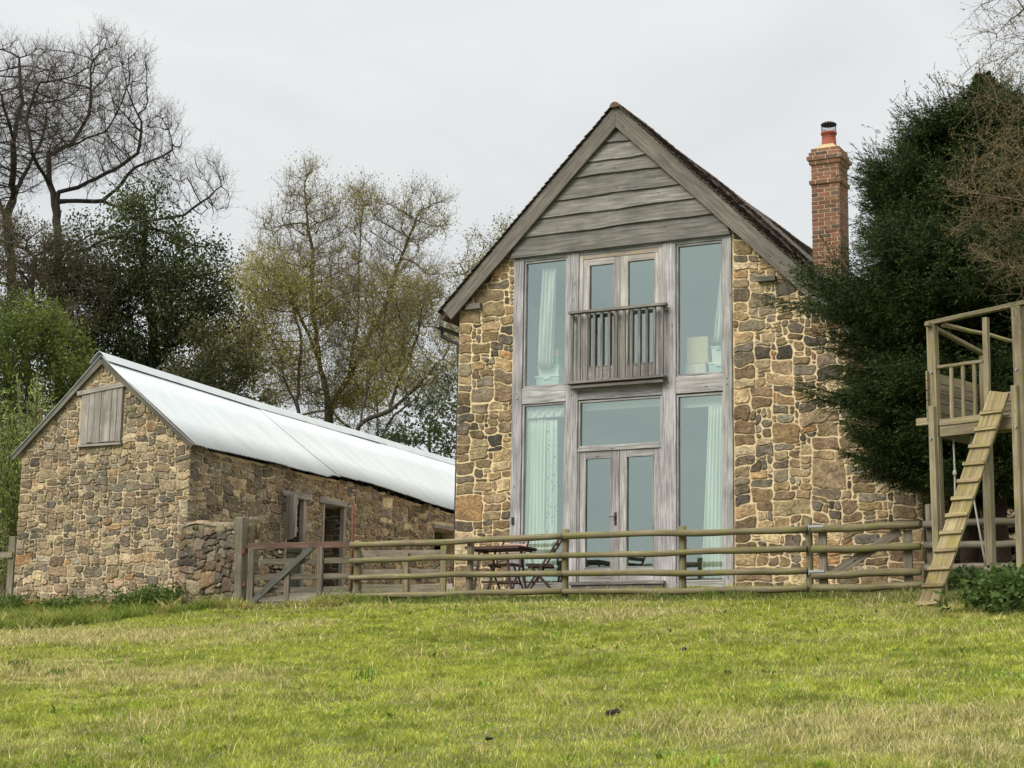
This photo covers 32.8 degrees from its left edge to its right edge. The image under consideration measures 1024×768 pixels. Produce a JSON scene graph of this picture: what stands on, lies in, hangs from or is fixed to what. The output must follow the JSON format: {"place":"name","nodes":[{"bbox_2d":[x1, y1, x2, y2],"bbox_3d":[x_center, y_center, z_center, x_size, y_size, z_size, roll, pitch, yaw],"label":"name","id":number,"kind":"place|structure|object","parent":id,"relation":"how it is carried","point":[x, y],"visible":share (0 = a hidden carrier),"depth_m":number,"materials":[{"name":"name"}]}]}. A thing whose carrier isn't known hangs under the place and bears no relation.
{"place":"outdoors","nodes":[
{"label":"outdoors","id":0,"kind":"place"},
{"bbox_2d":[0,587,405,629],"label":"rough grass","id":1,"kind":"structure","parent":0,"point":[25,616],"depth_m":24.39,"materials":[{"name":"green plant"}]},
{"bbox_2d":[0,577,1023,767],"bbox_3d":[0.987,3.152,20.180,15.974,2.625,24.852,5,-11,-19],"label":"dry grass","id":2,"kind":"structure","parent":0,"point":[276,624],"depth_m":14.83,"materials":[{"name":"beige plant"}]},
{"bbox_2d":[0,581,1023,767],"bbox_3d":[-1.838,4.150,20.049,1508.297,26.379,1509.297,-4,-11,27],"label":"ground","id":3,"kind":"structure","parent":0,"point":[585,736],"depth_m":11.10,"materials":[{"name":"green plant"}]},
{"bbox_2d":[0,536,16,601],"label":"field fence","id":4,"kind":"object","parent":3,"relation":"on","point":[10,554],"visible":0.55,"depth_m":31.23,"materials":[{"name":"wood"}]},
{"bbox_2d":[2,659,27,666],"bbox_3d":[-5.025,2.828,17.574,0.253,0.122,0.293,5,-11,-23],"label":"weed","id":5,"kind":"object","parent":3,"relation":"on","point":[9,661],"visible":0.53,"depth_m":17.53,"materials":[{"name":"green plant"}]},
{"bbox_2d":[0,592,36,608],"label":"weed clump","id":6,"kind":"object","parent":3,"relation":"on","point":[12,600],"visible":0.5,"depth_m":30.10,"materials":[{"name":"green plant"}]},
{"bbox_2d":[0,371,56,596],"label":"willow bush","id":7,"kind":"object","parent":3,"relation":"on","point":[12,483],"visible":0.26,"depth_m":35.64,"materials":[{"name":"green plant"}]},
{"bbox_2d":[0,22,95,545],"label":"oak tree","id":8,"kind":"object","parent":3,"relation":"on","point":[11,168],"visible":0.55,"depth_m":85.20,"materials":[{"name":"brown plant"}]},
{"bbox_2d":[35,666,70,675],"bbox_3d":[-4.338,2.727,16.489,0.304,0.116,0.205,-4,-11,27],"label":"weed","id":9,"kind":"object","parent":3,"relation":"on","point":[53,670],"visible":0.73,"depth_m":16.47,"materials":[{"name":"green plant"}]},
{"bbox_2d":[0,279,118,532],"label":"sallow tree","id":10,"kind":"object","parent":3,"relation":"on","point":[28,342],"visible":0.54,"depth_m":52.20,"materials":[{"name":"green plant"}]},
{"bbox_2d":[15,593,120,611],"bbox_3d":[-7.464,3.778,29.557,2.330,0.481,0.895,-4,-11,27],"label":"weed clump","id":11,"kind":"object","parent":3,"relation":"on","point":[46,602],"visible":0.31,"depth_m":29.52,"materials":[{"name":"green plant"}]},
{"bbox_2d":[0,185,146,415],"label":"thorn tree","id":12,"kind":"object","parent":3,"relation":"on","point":[44,246],"visible":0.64,"depth_m":60.84,"materials":[{"name":"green plant"}]},
{"bbox_2d":[0,12,242,392],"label":"oak tree","id":13,"kind":"object","parent":3,"relation":"on","point":[56,201],"visible":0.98,"depth_m":81.00,"materials":[{"name":"brown plant"}]},
{"bbox_2d":[12,160,279,396],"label":"holly tree","id":14,"kind":"object","parent":3,"relation":"on","point":[160,275],"visible":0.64,"depth_m":62.56,"materials":[{"name":"green plant"}]},
{"bbox_2d":[101,581,197,609],"bbox_3d":[-5.805,3.551,28.757,2.178,0.652,1.095,-4,-11,27],"label":"weed clump","id":15,"kind":"object","parent":3,"relation":"on","point":[146,595],"visible":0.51,"depth_m":28.65,"materials":[{"name":"green plant"}]},
{"bbox_2d":[151,312,286,407],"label":"olive tree","id":16,"kind":"object","parent":3,"relation":"on","point":[222,358],"visible":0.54,"depth_m":54.62,"materials":[{"name":"green plant"}]},
{"bbox_2d":[177,516,260,603],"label":"rubble wall","id":17,"kind":"structure","parent":3,"relation":"on","point":[206,560],"depth_m":28.29,"materials":[{"name":"stone"}]},
{"bbox_2d":[10,351,454,602],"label":"stone barn","id":18,"kind":"structure","parent":3,"relation":"on","point":[129,469],"depth_m":30.80,"materials":[{"name":"stone"}]},
{"bbox_2d":[284,493,298,539],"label":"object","id":19,"kind":"structure","parent":18,"relation":"in","point":[291,528],"depth_m":31.51,"materials":[{"name":"grey wood"}]},
{"bbox_2d":[286,542,300,586],"bbox_3d":[-4.043,3.346,31.932,0.052,0.880,0.496,-4,-11,27],"label":"door","id":20,"kind":"structure","parent":18,"relation":"in","point":[290,553],"depth_m":31.99,"materials":[{"name":"wood"}]},
{"bbox_2d":[234,517,247,601],"bbox_3d":[-4.279,2.956,27.564,0.230,1.703,0.287,-4,-11,27],"label":"gate post","id":21,"kind":"object","parent":3,"relation":"on","point":[240,564],"visible":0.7,"depth_m":27.53,"materials":[{"name":"wood"}]},
{"bbox_2d":[246,541,350,606],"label":"field gate","id":22,"kind":"structure","parent":21,"relation":"attached to","point":[285,575],"depth_m":26.93,"materials":[{"name":"grey wood"}]},
{"bbox_2d":[212,234,337,413],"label":"birch tree","id":23,"kind":"object","parent":3,"relation":"on","point":[289,286],"visible":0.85,"depth_m":57.99,"materials":[{"name":"green plant"}]},
{"bbox_2d":[228,144,461,429],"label":"birch tree","id":24,"kind":"object","parent":3,"relation":"on","point":[334,305],"visible":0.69,"depth_m":61.17,"materials":[{"name":"green plant"}]},
{"bbox_2d":[348,502,354,592],"bbox_3d":[-2.460,2.602,26.393,0.129,1.631,0.064,-4,-11,27],"label":"fence post","id":25,"kind":"object","parent":3,"relation":"on","point":[352,549],"visible":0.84,"depth_m":26.40,"materials":[{"name":"wood"}]},
{"bbox_2d":[250,342,454,439],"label":"blackthorn scrub","id":26,"kind":"object","parent":3,"relation":"on","point":[378,421],"visible":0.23,"depth_m":66.69,"materials":[{"name":"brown plant"}]},
{"bbox_2d":[350,665,374,680],"bbox_3d":[-1.249,2.430,14.651,0.204,0.177,0.188,4,-11,-18],"label":"grass tuft","id":27,"kind":"object","parent":3,"relation":"on","point":[361,673],"visible":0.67,"depth_m":14.64,"materials":[{"name":"green plant"}]},
{"bbox_2d":[339,252,458,430],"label":"alder tree","id":28,"kind":"object","parent":3,"relation":"on","point":[404,342],"visible":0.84,"depth_m":56.93,"materials":[{"name":"green plant"}]},
{"bbox_2d":[353,545,446,592],"bbox_3d":[-1.755,3.040,27.407,1.686,0.950,0.106,-4,-11,27],"label":"board fence","id":29,"kind":"object","parent":3,"relation":"on","point":[405,586],"visible":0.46,"depth_m":27.35,"materials":[{"name":"brown wood"}]},
{"bbox_2d":[361,357,456,459],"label":"ivy bush","id":30,"kind":"object","parent":3,"relation":"on","point":[436,431],"visible":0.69,"depth_m":50.45,"materials":[{"name":"green plant"}]},
{"bbox_2d":[429,207,517,377],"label":"ash tree","id":31,"kind":"object","parent":3,"relation":"on","point":[468,271],"visible":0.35,"depth_m":51.30,"materials":[{"name":"green plant"}]},
{"bbox_2d":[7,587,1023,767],"bbox_3d":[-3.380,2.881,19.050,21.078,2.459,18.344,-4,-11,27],"label":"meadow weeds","id":32,"kind":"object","parent":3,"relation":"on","point":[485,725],"visible":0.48,"depth_m":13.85,"materials":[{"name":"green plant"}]},
{"bbox_2d":[348,517,813,597],"bbox_3d":[0.769,2.607,24.567,7.184,1.215,0.207,-4,-11,27],"label":"rail fence","id":33,"kind":"object","parent":3,"relation":"on","point":[682,533],"visible":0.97,"depth_m":24.38,"materials":[{"name":"brown wood"}]},
{"bbox_2d":[808,521,923,592],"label":"pole gate","id":34,"kind":"structure","parent":33,"relation":"attached to","point":[823,574],"depth_m":22.53,"materials":[{"name":"brown wood"}]},
{"bbox_2d":[605,708,619,715],"bbox_3d":[0.681,2.195,11.626,0.110,0.056,0.105,-4,-11,27],"label":"dropping","id":35,"kind":"object","parent":3,"relation":"on","point":[608,712],"visible":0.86,"depth_m":11.60,"materials":[{"name":"grey"}]},
{"bbox_2d":[434,102,1015,590],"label":"stone house","id":36,"kind":"structure","parent":3,"relation":"on","point":[636,232],"depth_m":27.82,"materials":[{"name":"stone"}]},
{"bbox_2d":[524,419,547,582],"bbox_3d":[0.393,1.894,28.048,0.384,2.660,0.093,-4,-11,27],"label":"curtain","id":37,"kind":"object","parent":36,"relation":"hanging from","point":[536,491],"visible":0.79,"depth_m":28.08,"materials":[{"name":"white fabric"}]},
{"bbox_2d":[520,402,565,584],"bbox_3d":[0.515,1.753,27.890,0.782,2.915,0.084,-4,-11,27],"label":"window","id":38,"kind":"structure","parent":36,"relation":"in","point":[558,403],"depth_m":28.04,"materials":[{"name":"grey wood"}]},
{"bbox_2d":[523,258,566,387],"bbox_3d":[0.559,-0.990,28.384,0.784,2.110,0.084,-4,-11,27],"label":"window","id":39,"kind":"structure","parent":36,"relation":"in","point":[560,259],"depth_m":28.47,"materials":[{"name":"grey wood"}]},
{"bbox_2d":[527,407,563,418],"bbox_3d":[0.562,0.466,28.178,0.739,0.165,0.056,-4,-11,27],"label":"curtain valance","id":40,"kind":"object","parent":36,"relation":"attached to","point":[545,412],"visible":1,"depth_m":28.18,"materials":[{"name":"white fabric"}]},
{"bbox_2d":[538,268,556,367],"bbox_3d":[0.572,-1.088,28.544,0.333,1.650,0.091,-4,-11,27],"label":"curtain","id":41,"kind":"object","parent":36,"relation":"hanging from","point":[547,321],"visible":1,"depth_m":28.53,"materials":[{"name":"white fabric"}]},
{"bbox_2d":[535,374,564,384],"bbox_3d":[0.657,0.025,28.602,0.444,0.278,0.404,-4,-11,27],"label":"storage tub","id":42,"kind":"object","parent":36,"relation":"on","point":[550,379],"visible":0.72,"depth_m":28.45,"materials":[{"name":"white plastic"}]},
{"bbox_2d":[537,365,564,375],"bbox_3d":[0.673,-0.194,28.623,0.404,0.159,0.384,-4,-11,27],"label":"storage tub","id":43,"kind":"object","parent":42,"relation":"on","point":[555,370],"visible":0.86,"depth_m":28.47,"materials":[{"name":"white plastic"}]},
{"bbox_2d":[553,356,564,366],"bbox_3d":[0.676,-0.345,28.650,0.340,0.145,0.320,-4,-11,27],"label":"printed box","id":44,"kind":"object","parent":43,"relation":"on","point":[557,360],"visible":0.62,"depth_m":28.47,"materials":[{"name":"cardboard"}]},
{"bbox_2d":[553,349,564,358],"bbox_3d":[0.676,-0.482,28.670,0.330,0.129,0.290,-4,-11,27],"label":"cardboard box","id":45,"kind":"object","parent":44,"relation":"on","point":[559,353],"visible":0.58,"depth_m":28.51,"materials":[{"name":"white cardboard"}]},
{"bbox_2d":[545,420,557,582],"bbox_3d":[0.648,1.881,27.900,0.212,2.640,0.087,-4,-11,27],"label":"curtain","id":46,"kind":"object","parent":36,"relation":"hanging from","point":[551,492],"visible":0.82,"depth_m":27.94,"materials":[{"name":"white fabric"}]},
{"bbox_2d":[579,450,619,581],"bbox_3d":[1.367,2.075,27.339,0.680,2.062,0.113,-4,-11,27],"label":"door","id":47,"kind":"structure","parent":36,"relation":"in","point":[614,455],"depth_m":27.33,"materials":[{"name":"grey wood"}]},
{"bbox_2d":[583,256,620,380],"bbox_3d":[1.443,-1.036,27.916,0.650,2.012,0.061,-4,-11,27],"label":"door","id":48,"kind":"structure","parent":36,"relation":"in","point":[616,261],"depth_m":27.91,"materials":[{"name":"grey wood"}]},
{"bbox_2d":[578,395,661,447],"bbox_3d":[1.715,0.607,27.472,1.440,0.760,0.084,-4,-11,27],"label":"window","id":49,"kind":"structure","parent":36,"relation":"in","point":[648,397],"depth_m":27.51,"materials":[{"name":"grey wood"}]},
{"bbox_2d":[584,398,659,410],"bbox_3d":[1.781,0.314,27.643,1.390,0.148,0.060,-4,-11,27],"label":"roller blind","id":50,"kind":"object","parent":36,"relation":"attached to","point":[621,404],"visible":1,"depth_m":27.65,"materials":[{"name":"white fabric"}]},
{"bbox_2d":[620,252,657,377],"bbox_3d":[2.026,-1.081,27.616,0.656,2.012,0.061,-4,-11,27],"label":"door","id":51,"kind":"structure","parent":36,"relation":"in","point":[624,270],"depth_m":27.65,"materials":[{"name":"grey wood"}]},
{"bbox_2d":[619,448,659,580],"bbox_3d":[1.992,2.033,27.046,0.689,2.062,0.061,-4,-11,27],"label":"door","id":52,"kind":"structure","parent":36,"relation":"in","point":[655,452],"depth_m":27.04,"materials":[{"name":"grey wood"}]},
{"bbox_2d":[685,363,708,373],"bbox_3d":[2.955,-0.150,27.442,0.340,0.285,0.340,-4,-11,27],"label":"cardboard box","id":53,"kind":"object","parent":36,"relation":"on","point":[697,368],"visible":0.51,"depth_m":27.30,"materials":[{"name":"cardboard"}]},
{"bbox_2d":[687,336,715,363],"bbox_3d":[2.987,-0.506,27.492,0.360,0.427,0.340,-4,-11,27],"label":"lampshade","id":54,"kind":"object","parent":53,"relation":"on","point":[699,349],"visible":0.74,"depth_m":27.34,"materials":[{"name":"beige fabric"}]},
{"bbox_2d":[676,240,722,376],"bbox_3d":[2.940,-1.173,27.159,0.774,2.110,0.084,-4,-11,27],"label":"window","id":55,"kind":"structure","parent":36,"relation":"in","point":[678,247],"depth_m":27.23,"materials":[{"name":"grey wood"}]},
{"bbox_2d":[677,392,723,581],"bbox_3d":[2.896,1.580,26.664,0.774,2.895,0.084,-4,-11,27],"label":"window","id":56,"kind":"structure","parent":36,"relation":"in","point":[719,393],"depth_m":26.76,"materials":[{"name":"grey wood"}]},
{"bbox_2d":[682,395,721,407],"bbox_3d":[2.987,0.261,27.015,0.730,0.188,0.060,-4,-11,27],"label":"roller blind","id":57,"kind":"object","parent":36,"relation":"attached to","point":[700,401],"visible":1,"depth_m":27.02,"materials":[{"name":"white fabric"}]},
{"bbox_2d":[702,405,722,579],"bbox_3d":[3.104,1.667,26.659,0.407,2.700,0.091,-4,-11,27],"label":"curtain","id":58,"kind":"object","parent":36,"relation":"hanging from","point":[713,506],"visible":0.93,"depth_m":26.66,"materials":[{"name":"white fabric"}]},
{"bbox_2d":[708,362,721,371],"bbox_3d":[3.298,-0.178,27.238,0.364,0.278,0.374,-4,-11,27],"label":"storage tub","id":59,"kind":"object","parent":36,"relation":"on","point":[715,366],"visible":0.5,"depth_m":27.13,"materials":[{"name":"white plastic"}]},
{"bbox_2d":[710,346,720,361],"bbox_3d":[3.309,-0.445,27.276,0.304,0.259,0.344,-4,-11,27],"label":"storage tub","id":60,"kind":"object","parent":59,"relation":"on","point":[716,353],"visible":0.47,"depth_m":27.17,"materials":[{"name":"white plastic"}]},
{"bbox_2d":[713,273,720,342],"bbox_3d":[3.272,-1.429,27.172,0.260,1.581,0.088,-4,-11,27],"label":"curtain","id":61,"kind":"object","parent":36,"relation":"hanging from","point":[717,334],"visible":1,"depth_m":27.11,"materials":[{"name":"white fabric"}]},
{"bbox_2d":[756,63,1023,570],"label":"spruce tree","id":62,"kind":"object","parent":3,"relation":"on","point":[916,275],"visible":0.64,"depth_m":22.60,"materials":[{"name":"green plant"}]},
{"bbox_2d":[915,391,1009,607],"bbox_3d":[4.944,1.258,19.072,1.085,2.466,0.247,2,-10,-6],"label":"plank ladder","id":63,"kind":"object","parent":3,"relation":"on","point":[963,498],"visible":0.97,"depth_m":19.06,"materials":[{"name":"brown wood"}]},
{"bbox_2d":[922,560,1015,591],"bbox_3d":[5.707,2.381,20.556,1.716,0.691,1.431,1,-10,0],"label":"nettle patch","id":64,"kind":"object","parent":3,"relation":"on","point":[965,574],"visible":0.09,"depth_m":20.13,"materials":[{"name":"green plant"}]},
{"bbox_2d":[923,504,1015,573],"bbox_3d":[6.176,2.137,22.016,1.904,1.309,0.224,-4,-11,26],"label":"rail fence","id":65,"kind":"object","parent":3,"relation":"on","point":[927,525],"visible":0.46,"depth_m":22.12,"materials":[{"name":"wood"}]},
{"bbox_2d":[916,300,1023,595],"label":"play platform","id":66,"kind":"structure","parent":3,"relation":"on","point":[961,426],"depth_m":19.83,"materials":[{"name":"brown wood"}]},
{"bbox_2d":[952,437,956,494],"bbox_3d":[5.048,1.153,19.833,0.048,1.110,0.048,0,-10,5],"label":"rope","id":67,"kind":"object","parent":66,"relation":"hanging from","point":[954,473],"visible":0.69,"depth_m":19.86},
{"bbox_2d":[970,435,990,576],"bbox_3d":[5.258,1.370,19.566,0.048,1.623,0.223,9,-13,-39],"label":"rope","id":68,"kind":"object","parent":66,"relation":"hanging from","point":[978,525],"visible":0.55,"depth_m":19.52,"materials":[{"name":"white fabric"}]},
{"bbox_2d":[928,0,1023,357],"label":"larch tree","id":69,"kind":"object","parent":3,"relation":"on","point":[998,197],"visible":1,"depth_m":18.95,"materials":[{"name":"brown plant"}]},
{"bbox_2d":[933,561,1023,615],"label":"nettle patch","id":70,"kind":"object","parent":3,"relation":"on","point":[1007,590],"visible":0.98,"depth_m":18.09,"materials":[{"name":"green plant"}]},
{"bbox_2d":[980,508,1015,562],"bbox_3d":[9.014,-0.550,26.945,5.045,8.352,5.304,-2,-11,18],"label":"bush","id":71,"kind":"object","parent":3,"relation":"on","point":[1011,529],"visible":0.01,"depth_m":26.60,"materials":[{"name":"green plant"}]},
{"bbox_2d":[0,0,1023,558],"label":"sky","id":72,"kind":"structure","parent":0,"point":[492,97],"materials":[{"name":"white"}]},
{"bbox_2d":[259,583,890,600],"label":"yard","id":73,"kind":"structure","parent":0,"point":[297,595],"depth_m":30.91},
{"bbox_2d":[464,545,536,589],"bbox_3d":[-0.174,2.839,26.415,0.960,0.718,0.605,-4,-11,27],"label":"folding table","id":74,"kind":"object","parent":73,"relation":"on","point":[506,549],"visible":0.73,"depth_m":26.35,"materials":[{"name":"brown wood"}]},
{"bbox_2d":[486,541,529,588],"bbox_3d":[-0.060,2.828,27.202,0.468,0.898,0.585,-5,-12,29],"label":"folding chair","id":75,"kind":"object","parent":73,"relation":"on","point":[496,565],"visible":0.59,"depth_m":27.16,"materials":[{"name":"brown wood"}]},
{"bbox_2d":[525,539,561,588],"bbox_3d":[0.479,2.704,26.003,0.585,0.898,0.468,0,-10,6],"label":"folding chair","id":76,"kind":"object","parent":73,"relation":"on","point":[539,567],"visible":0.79,"depth_m":25.80,"materials":[{"name":"brown wood"}]},
{"bbox_2d":[364,584,976,608],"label":"long grass","id":77,"kind":"structure","parent":0,"point":[892,594],"depth_m":23.20,"materials":[{"name":"green plant"}]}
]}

